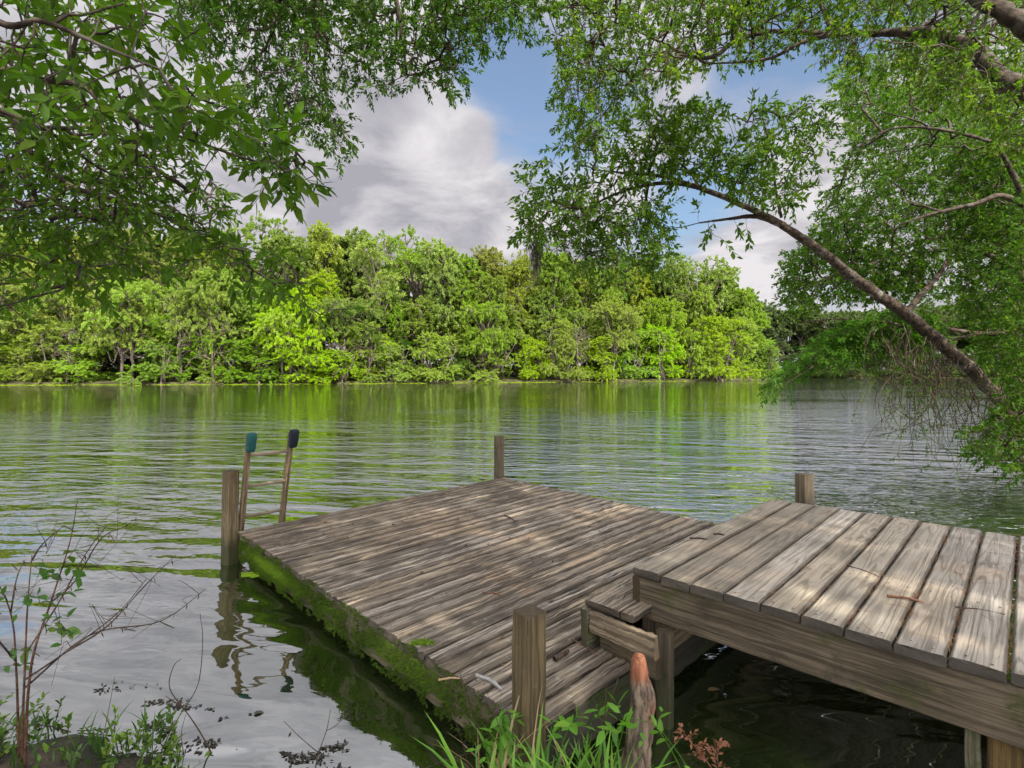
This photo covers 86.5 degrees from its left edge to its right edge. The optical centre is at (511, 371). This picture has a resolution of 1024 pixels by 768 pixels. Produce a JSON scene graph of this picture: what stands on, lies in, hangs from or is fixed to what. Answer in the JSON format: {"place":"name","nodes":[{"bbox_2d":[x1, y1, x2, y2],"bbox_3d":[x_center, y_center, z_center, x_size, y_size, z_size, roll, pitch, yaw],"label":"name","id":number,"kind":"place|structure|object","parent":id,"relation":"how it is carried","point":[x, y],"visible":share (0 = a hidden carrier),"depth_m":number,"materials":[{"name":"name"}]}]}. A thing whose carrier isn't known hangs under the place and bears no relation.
{"place":"outdoors","nodes":[
{"label":"outdoors","id":0,"kind":"place"},
{"bbox_2d":[0,732,165,767],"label":"ground","id":1,"kind":"structure","parent":0,"point":[130,761],"depth_m":2.24,"materials":[{"name":"soil"}]},
{"bbox_2d":[0,501,205,767],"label":"straggly shrub","id":2,"kind":"object","parent":1,"relation":"on","point":[61,629],"visible":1,"depth_m":2.20,"materials":[{"name":"brown plant"}]},
{"bbox_2d":[3,691,205,767],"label":"grass","id":3,"kind":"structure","parent":1,"relation":"on","point":[100,755],"depth_m":2.30,"materials":[{"name":"green plant"}]},
{"bbox_2d":[0,691,213,767],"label":"ground cover","id":4,"kind":"object","parent":1,"relation":"on","point":[167,746],"visible":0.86,"depth_m":2.27,"materials":[{"name":"green plant"}]},
{"bbox_2d":[0,0,415,350],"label":"broadleaf tree","id":5,"kind":"object","parent":1,"relation":"on","point":[176,99],"visible":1,"depth_m":2.79,"materials":[{"name":"green plant"}]},
{"bbox_2d":[159,0,552,181],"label":"live oak","id":6,"kind":"object","parent":1,"relation":"on","point":[316,22],"visible":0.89,"depth_m":5.86,"materials":[{"name":"green plant"}]},
{"bbox_2d":[220,435,813,767],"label":"swimming dock","id":7,"kind":"object","parent":1,"relation":"on","point":[531,629],"visible":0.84,"depth_m":3.49,"materials":[{"name":"brown wood"}]},
{"bbox_2d":[238,429,299,560],"bbox_3d":[-2.160,1.290,4.772,0.392,1.562,0.440,0,0,43],"label":"swim ladder","id":8,"kind":"object","parent":7,"relation":"attached to","point":[251,440],"visible":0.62,"depth_m":4.72,"materials":[{"name":"brown wood"}]},
{"bbox_2d":[580,575,659,680],"bbox_3d":[0.934,1.232,2.982,0.413,0.259,1.338,0,0,44],"label":"wooden step","id":9,"kind":"object","parent":7,"relation":"on","point":[607,614],"visible":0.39,"depth_m":2.56,"materials":[{"name":"brown wood"}]},
{"bbox_2d":[411,687,678,767],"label":"grass","id":10,"kind":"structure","parent":1,"relation":"on","point":[582,763],"depth_m":1.73,"materials":[{"name":"green plant"}]},
{"bbox_2d":[465,699,529,767],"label":"leafy weed","id":11,"kind":"object","parent":10,"relation":"on","point":[508,735],"visible":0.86,"depth_m":1.82,"materials":[{"name":"green plant"}]},
{"bbox_2d":[539,691,634,767],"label":"leafy weed","id":12,"kind":"object","parent":10,"relation":"on","point":[567,724],"visible":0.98,"depth_m":1.73,"materials":[{"name":"green plant"}]},
{"bbox_2d":[622,653,655,767],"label":"cypress knee","id":13,"kind":"object","parent":1,"relation":"on","point":[642,700],"visible":0.94,"depth_m":1.77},
{"bbox_2d":[632,707,689,767],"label":"trailing weed","id":14,"kind":"object","parent":1,"relation":"on","point":[659,727],"visible":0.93,"depth_m":1.76,"materials":[{"name":"green plant"}]},
{"bbox_2d":[673,723,729,767],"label":"red weed","id":15,"kind":"object","parent":1,"relation":"on","point":[699,748],"visible":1,"depth_m":1.90,"materials":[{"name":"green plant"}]},
{"bbox_2d":[504,86,1023,429],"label":"leaning tree","id":16,"kind":"object","parent":1,"relation":"on","point":[653,257],"visible":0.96,"depth_m":7.07,"materials":[{"name":"green plant"}]},
{"bbox_2d":[524,236,549,290],"bbox_3d":[0.330,-1.420,7.188,0.344,0.716,0.224,0,0,0],"label":"spanish moss","id":17,"kind":"object","parent":16,"relation":"hanging from","point":[536,255],"visible":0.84,"depth_m":7.18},
{"bbox_2d":[839,313,1023,485],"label":"hanging vine","id":18,"kind":"object","parent":16,"relation":"hanging from","point":[905,357],"visible":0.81,"depth_m":8.02,"materials":[{"name":"brown plant"}]},
{"bbox_2d":[526,0,1023,176],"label":"oak tree","id":19,"kind":"object","parent":1,"relation":"on","point":[968,48],"visible":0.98,"depth_m":5.53,"materials":[{"name":"green plant"}]},
{"bbox_2d":[632,499,1023,767],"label":"boardwalk","id":20,"kind":"structure","parent":1,"relation":"on","point":[974,692],"depth_m":2.33,"materials":[{"name":"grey wood"}]},
{"bbox_2d":[753,305,1022,409],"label":"young cypress","id":21,"kind":"object","parent":1,"relation":"on","point":[851,338],"visible":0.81,"depth_m":8.86,"materials":[{"name":"green plant"}]},
{"bbox_2d":[771,54,1023,402],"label":"tree","id":22,"kind":"object","parent":1,"relation":"on","point":[958,208],"visible":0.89,"depth_m":8.98,"materials":[{"name":"green plant"}]},
{"bbox_2d":[792,26,1023,315],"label":"tree","id":23,"kind":"object","parent":1,"relation":"on","point":[937,296],"visible":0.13,"depth_m":12.11,"materials":[{"name":"green plant"}]},
{"bbox_2d":[953,179,1023,486],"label":"bank shrub","id":24,"kind":"object","parent":1,"relation":"on","point":[989,449],"visible":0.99,"depth_m":6.88,"materials":[{"name":"green plant"}]},
{"bbox_2d":[0,373,769,384],"bbox_3d":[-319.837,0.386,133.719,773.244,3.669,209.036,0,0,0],"label":"bank","id":25,"kind":"structure","parent":0,"point":[192,380],"depth_m":76.73,"materials":[{"name":"plant"}]},
{"bbox_2d":[0,333,35,380],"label":"waterside shrub","id":26,"kind":"object","parent":25,"relation":"on","point":[5,347],"visible":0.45,"depth_m":69.00,"materials":[{"name":"green plant"}]},
{"bbox_2d":[0,348,43,381],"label":"waterside shrub","id":27,"kind":"object","parent":25,"relation":"on","point":[18,356],"visible":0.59,"depth_m":68.47,"materials":[{"name":"green plant"}]},
{"bbox_2d":[0,260,48,347],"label":"understory tree","id":28,"kind":"object","parent":25,"relation":"on","point":[18,326],"visible":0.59,"depth_m":70.20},
{"bbox_2d":[0,224,65,361],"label":"forest tree","id":29,"kind":"object","parent":25,"relation":"on","point":[14,259],"visible":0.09,"depth_m":77.16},
{"bbox_2d":[0,320,101,381],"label":"waterside shrub","id":30,"kind":"object","parent":25,"relation":"on","point":[40,369],"visible":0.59,"depth_m":68.08,"materials":[{"name":"green plant"}]},
{"bbox_2d":[16,226,100,356],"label":"cypress tree","id":31,"kind":"object","parent":25,"relation":"on","point":[77,255],"visible":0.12,"depth_m":77.99,"materials":[{"name":"green plant"}]},
{"bbox_2d":[23,284,116,357],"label":"understory tree","id":32,"kind":"object","parent":25,"relation":"on","point":[77,320],"visible":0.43,"depth_m":69.84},
{"bbox_2d":[47,327,92,381],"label":"bare tree","id":33,"kind":"object","parent":25,"relation":"on","point":[68,353],"visible":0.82,"depth_m":67.95,"materials":[{"name":"plant"}]},
{"bbox_2d":[45,344,118,382],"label":"waterside shrub","id":34,"kind":"object","parent":25,"relation":"on","point":[77,368],"visible":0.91,"depth_m":68.07,"materials":[{"name":"green plant"}]},
{"bbox_2d":[36,331,143,374],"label":"understory shrub","id":35,"kind":"object","parent":25,"relation":"on","point":[101,358],"visible":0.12,"depth_m":74.70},
{"bbox_2d":[64,282,174,381],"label":"waterside tree","id":36,"kind":"object","parent":25,"relation":"on","point":[109,339],"visible":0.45,"depth_m":67.41,"materials":[{"name":"green plant"}]},
{"bbox_2d":[80,275,171,382],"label":"waterside tree","id":37,"kind":"object","parent":25,"relation":"on","point":[141,286],"visible":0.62,"depth_m":67.19,"materials":[{"name":"green plant"}]},
{"bbox_2d":[107,226,167,362],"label":"forest tree","id":38,"kind":"object","parent":25,"relation":"on","point":[148,256],"visible":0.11,"depth_m":77.60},
{"bbox_2d":[113,340,192,384],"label":"waterside shrub","id":39,"kind":"object","parent":25,"relation":"on","point":[170,361],"visible":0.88,"depth_m":68.50,"materials":[{"name":"green plant"}]},
{"bbox_2d":[116,315,229,381],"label":"waterside shrub","id":40,"kind":"object","parent":25,"relation":"on","point":[191,369],"visible":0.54,"depth_m":69.86,"materials":[{"name":"green plant"}]},
{"bbox_2d":[152,281,194,381],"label":"bare tree","id":41,"kind":"object","parent":25,"relation":"on","point":[180,339],"visible":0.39,"depth_m":69.96,"materials":[{"name":"green plant"}]},
{"bbox_2d":[145,233,212,344],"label":"cypress tree","id":42,"kind":"object","parent":25,"relation":"on","point":[181,274],"visible":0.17,"depth_m":77.55,"materials":[{"name":"green plant"}]},
{"bbox_2d":[161,277,244,380],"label":"waterside tree","id":43,"kind":"object","parent":25,"relation":"on","point":[218,294],"visible":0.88,"depth_m":69.44,"materials":[{"name":"green plant"}]},
{"bbox_2d":[186,304,235,381],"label":"bare tree","id":44,"kind":"object","parent":25,"relation":"on","point":[212,342],"visible":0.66,"depth_m":70.16,"materials":[{"name":"plant"}]},
{"bbox_2d":[186,237,250,319],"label":"forest tree","id":45,"kind":"object","parent":25,"relation":"on","point":[209,260],"visible":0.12,"depth_m":82.06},
{"bbox_2d":[187,267,253,375],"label":"understory tree","id":46,"kind":"object","parent":25,"relation":"on","point":[219,280],"visible":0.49,"depth_m":72.86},
{"bbox_2d":[195,349,249,383],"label":"waterside shrub","id":47,"kind":"object","parent":25,"relation":"on","point":[219,378],"visible":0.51,"depth_m":71.27,"materials":[{"name":"green plant"}]},
{"bbox_2d":[223,276,270,366],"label":"understory tree","id":48,"kind":"object","parent":25,"relation":"on","point":[254,307],"visible":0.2,"depth_m":76.83,"materials":[{"name":"green plant"}]},
{"bbox_2d":[211,336,286,383],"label":"waterside shrub","id":49,"kind":"object","parent":25,"relation":"on","point":[261,374],"visible":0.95,"depth_m":70.43,"materials":[{"name":"green plant"}]},
{"bbox_2d":[203,210,296,373],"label":"forest tree","id":50,"kind":"object","parent":25,"relation":"on","point":[247,234],"visible":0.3,"depth_m":82.71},
{"bbox_2d":[246,297,320,381],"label":"waterside tree","id":51,"kind":"object","parent":25,"relation":"on","point":[272,325],"visible":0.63,"depth_m":70.41,"materials":[{"name":"green plant"}]},
{"bbox_2d":[241,231,326,374],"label":"forest tree","id":52,"kind":"object","parent":25,"relation":"on","point":[297,245],"visible":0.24,"depth_m":80.81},
{"bbox_2d":[249,286,328,381],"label":"waterside tree","id":53,"kind":"object","parent":25,"relation":"on","point":[294,306],"visible":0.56,"depth_m":70.87,"materials":[{"name":"green plant"}]},
{"bbox_2d":[266,324,339,383],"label":"waterside shrub","id":54,"kind":"object","parent":25,"relation":"on","point":[304,371],"visible":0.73,"depth_m":71.68,"materials":[{"name":"green plant"}]},
{"bbox_2d":[296,268,342,366],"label":"understory tree","id":55,"kind":"object","parent":25,"relation":"on","point":[320,293],"visible":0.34,"depth_m":80.97,"materials":[{"name":"green plant"}]},
{"bbox_2d":[299,220,351,344],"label":"tree","id":56,"kind":"object","parent":25,"relation":"on","point":[321,237],"visible":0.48,"depth_m":87.72,"materials":[{"name":"green plant"}]},
{"bbox_2d":[308,348,364,383],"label":"waterside shrub","id":57,"kind":"object","parent":25,"relation":"on","point":[327,378],"visible":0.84,"depth_m":73.63,"materials":[{"name":"green plant"}]},
{"bbox_2d":[305,226,381,352],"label":"forest tree","id":58,"kind":"object","parent":25,"relation":"on","point":[347,241],"visible":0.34,"depth_m":92.03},
{"bbox_2d":[309,293,392,379],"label":"understory tree","id":59,"kind":"object","parent":25,"relation":"on","point":[339,319],"visible":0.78,"depth_m":75.77,"materials":[{"name":"plant"}]},
{"bbox_2d":[332,320,403,380],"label":"waterside shrub","id":60,"kind":"object","parent":25,"relation":"on","point":[375,371],"visible":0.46,"depth_m":76.67,"materials":[{"name":"green plant"}]},
{"bbox_2d":[340,236,406,372],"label":"forest tree","id":61,"kind":"object","parent":25,"relation":"on","point":[375,287],"visible":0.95,"depth_m":81.83,"materials":[{"name":"plant"}]},
{"bbox_2d":[358,344,414,382],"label":"waterside shrub","id":62,"kind":"object","parent":25,"relation":"on","point":[400,374],"visible":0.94,"depth_m":76.28,"materials":[{"name":"green plant"}]},
{"bbox_2d":[367,284,410,349],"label":"understory tree","id":63,"kind":"object","parent":25,"relation":"on","point":[392,322],"visible":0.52,"depth_m":83.61,"materials":[{"name":"green plant"}]},
{"bbox_2d":[366,224,442,364],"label":"forest tree","id":64,"kind":"object","parent":25,"relation":"on","point":[405,260],"visible":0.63,"depth_m":91.71,"materials":[{"name":"plant"}]},
{"bbox_2d":[387,315,460,375],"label":"understory shrub","id":65,"kind":"object","parent":25,"relation":"on","point":[410,352],"visible":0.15,"depth_m":86.32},
{"bbox_2d":[391,298,461,363],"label":"understory tree","id":66,"kind":"object","parent":25,"relation":"on","point":[418,324],"visible":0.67,"depth_m":83.29,"materials":[{"name":"plant"}]},
{"bbox_2d":[409,332,461,382],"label":"waterside shrub","id":67,"kind":"object","parent":25,"relation":"on","point":[430,372],"visible":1,"depth_m":77.77,"materials":[{"name":"green plant"}]},
{"bbox_2d":[409,237,463,368],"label":"forest tree","id":68,"kind":"object","parent":25,"relation":"on","point":[441,255],"visible":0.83,"depth_m":85.69,"materials":[{"name":"plant"}]},
{"bbox_2d":[442,276,477,368],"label":"understory tree","id":69,"kind":"object","parent":25,"relation":"on","point":[451,334],"visible":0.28,"depth_m":86.28,"materials":[{"name":"green plant"}]},
{"bbox_2d":[438,344,486,379],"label":"waterside shrub","id":70,"kind":"object","parent":25,"relation":"on","point":[463,362],"visible":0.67,"depth_m":81.48,"materials":[{"name":"green plant"}]},
{"bbox_2d":[441,253,487,356],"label":"forest tree","id":71,"kind":"object","parent":25,"relation":"on","point":[468,271],"visible":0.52,"depth_m":86.61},
{"bbox_2d":[446,328,520,382],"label":"waterside shrub","id":72,"kind":"object","parent":25,"relation":"on","point":[491,373],"visible":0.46,"depth_m":82.11,"materials":[{"name":"green plant"}]},
{"bbox_2d":[456,299,516,379],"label":"waterside tree","id":73,"kind":"object","parent":25,"relation":"on","point":[488,311],"visible":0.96,"depth_m":80.15,"materials":[{"name":"green plant"}]},
{"bbox_2d":[469,244,512,370],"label":"cypress tree","id":74,"kind":"object","parent":25,"relation":"on","point":[489,260],"visible":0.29,"depth_m":89.38,"materials":[{"name":"green plant"}]},
{"bbox_2d":[465,274,518,367],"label":"understory tree","id":75,"kind":"object","parent":25,"relation":"on","point":[489,286],"visible":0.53,"depth_m":84.10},
{"bbox_2d":[497,250,542,376],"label":"cypress tree","id":76,"kind":"object","parent":25,"relation":"on","point":[518,274],"visible":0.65,"depth_m":90.53,"materials":[{"name":"green plant"}]},
{"bbox_2d":[500,313,552,376],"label":"understory tree","id":77,"kind":"object","parent":25,"relation":"on","point":[519,336],"visible":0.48,"depth_m":88.96,"materials":[{"name":"green plant"}]},
{"bbox_2d":[511,337,557,379],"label":"waterside shrub","id":78,"kind":"object","parent":25,"relation":"on","point":[530,373],"visible":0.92,"depth_m":84.75,"materials":[{"name":"green plant"}]},
{"bbox_2d":[523,288,564,360],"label":"understory tree","id":79,"kind":"object","parent":25,"relation":"on","point":[539,309],"visible":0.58,"depth_m":90.43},
{"bbox_2d":[522,250,584,376],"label":"forest tree","id":80,"kind":"object","parent":25,"relation":"on","point":[551,272],"visible":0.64,"depth_m":91.59,"materials":[{"name":"plant"}]},
{"bbox_2d":[537,317,595,380],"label":"waterside shrub","id":81,"kind":"object","parent":25,"relation":"on","point":[562,326],"visible":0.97,"depth_m":84.70,"materials":[{"name":"green plant"}]},
{"bbox_2d":[538,306,597,376],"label":"understory tree","id":82,"kind":"object","parent":25,"relation":"on","point":[579,316],"visible":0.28,"depth_m":92.19,"materials":[{"name":"green plant"}]},
{"bbox_2d":[568,259,599,329],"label":"cypress tree","id":83,"kind":"object","parent":25,"relation":"on","point":[583,284],"visible":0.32,"depth_m":103.75,"materials":[{"name":"green plant"}]},
{"bbox_2d":[579,335,618,381],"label":"waterside shrub","id":84,"kind":"object","parent":25,"relation":"on","point":[601,375],"visible":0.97,"depth_m":86.77,"materials":[{"name":"green plant"}]},
{"bbox_2d":[595,287,622,370],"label":"understory tree","id":85,"kind":"object","parent":25,"relation":"on","point":[611,296],"visible":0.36,"depth_m":92.23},
{"bbox_2d":[584,298,644,379],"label":"waterside tree","id":86,"kind":"object","parent":25,"relation":"on","point":[624,320],"visible":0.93,"depth_m":87.46,"materials":[{"name":"green plant"}]},
{"bbox_2d":[586,260,642,328],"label":"forest tree","id":87,"kind":"object","parent":25,"relation":"on","point":[631,288],"visible":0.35,"depth_m":98.96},
{"bbox_2d":[601,328,661,380],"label":"waterside shrub","id":88,"kind":"object","parent":25,"relation":"on","point":[623,357],"visible":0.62,"depth_m":91.31,"materials":[{"name":"green plant"}]},
{"bbox_2d":[624,267,662,357],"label":"cypress tree","id":89,"kind":"object","parent":25,"relation":"on","point":[643,292],"visible":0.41,"depth_m":108.16,"materials":[{"name":"green plant"}]},
{"bbox_2d":[634,324,685,379],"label":"waterside shrub","id":90,"kind":"object","parent":25,"relation":"on","point":[669,354],"visible":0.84,"depth_m":92.50,"materials":[{"name":"green plant"}]},
{"bbox_2d":[634,296,695,354],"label":"understory tree","id":91,"kind":"object","parent":25,"relation":"on","point":[658,310],"visible":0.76,"depth_m":96.10,"materials":[{"name":"plant"}]},
{"bbox_2d":[647,263,696,340],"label":"forest tree","id":92,"kind":"object","parent":25,"relation":"on","point":[676,291],"visible":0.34,"depth_m":106.89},
{"bbox_2d":[675,330,722,378],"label":"waterside shrub","id":93,"kind":"object","parent":25,"relation":"on","point":[696,357],"visible":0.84,"depth_m":95.68,"materials":[{"name":"green plant"}]},
{"bbox_2d":[685,283,718,376],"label":"understory tree","id":94,"kind":"object","parent":25,"relation":"on","point":[700,306],"visible":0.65,"depth_m":102.84,"materials":[{"name":"green plant"}]},
{"bbox_2d":[664,252,740,328],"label":"forest tree","id":95,"kind":"object","parent":25,"relation":"on","point":[721,296],"visible":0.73,"depth_m":107.76,"materials":[{"name":"plant"}]},
{"bbox_2d":[680,313,765,380],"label":"waterside shrub","id":96,"kind":"object","parent":25,"relation":"on","point":[718,332],"visible":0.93,"depth_m":96.56,"materials":[{"name":"green plant"}]},
{"bbox_2d":[702,267,752,331],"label":"forest tree","id":97,"kind":"object","parent":25,"relation":"on","point":[731,290],"visible":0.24,"depth_m":111.45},
{"bbox_2d":[702,314,763,377],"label":"understory tree","id":98,"kind":"object","parent":25,"relation":"on","point":[750,325],"visible":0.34,"depth_m":103.44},
{"bbox_2d":[723,287,770,370],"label":"forest tree","id":99,"kind":"object","parent":25,"relation":"on","point":[758,317],"visible":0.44,"depth_m":110.47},
{"bbox_2d":[753,344,782,376],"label":"waterside shrub","id":100,"kind":"object","parent":25,"relation":"on","point":[769,361],"visible":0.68,"depth_m":123.40,"materials":[{"name":"green plant"}]},
{"bbox_2d":[0,378,1023,767],"bbox_3d":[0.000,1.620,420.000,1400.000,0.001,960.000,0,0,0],"label":"water","id":101,"kind":"structure","parent":0,"point":[160,458],"depth_m":6.74,"materials":[{"name":"liquid"}]},
{"bbox_2d":[93,682,381,767],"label":"floating debris","id":102,"kind":"object","parent":101,"relation":"on","point":[178,707],"visible":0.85,"depth_m":2.36,"materials":[{"name":"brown plant"}]},
{"bbox_2d":[0,0,1023,368],"label":"sky","id":103,"kind":"structure","parent":0,"point":[440,170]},
{"bbox_2d":[253,483,1022,671],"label":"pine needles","id":104,"kind":"object","parent":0,"point":[980,541],"visible":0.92,"depth_m":2.62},
{"bbox_2d":[774,369,1001,377],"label":"inlet bank","id":105,"kind":"structure","parent":0,"point":[873,377],"depth_m":145.29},
{"bbox_2d":[762,308,794,360],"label":"inlet tree","id":106,"kind":"object","parent":105,"relation":"on","point":[782,332],"visible":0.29,"depth_m":154.18,"materials":[{"name":"green plant"}]},
{"bbox_2d":[784,304,823,354],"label":"inlet tree","id":107,"kind":"object","parent":105,"relation":"on","point":[799,335],"visible":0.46,"depth_m":155.49,"materials":[{"name":"green plant"}]},
{"bbox_2d":[791,309,860,367],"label":"inlet tree","id":108,"kind":"object","parent":105,"relation":"on","point":[833,315],"visible":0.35,"depth_m":152.14,"materials":[{"name":"green plant"}]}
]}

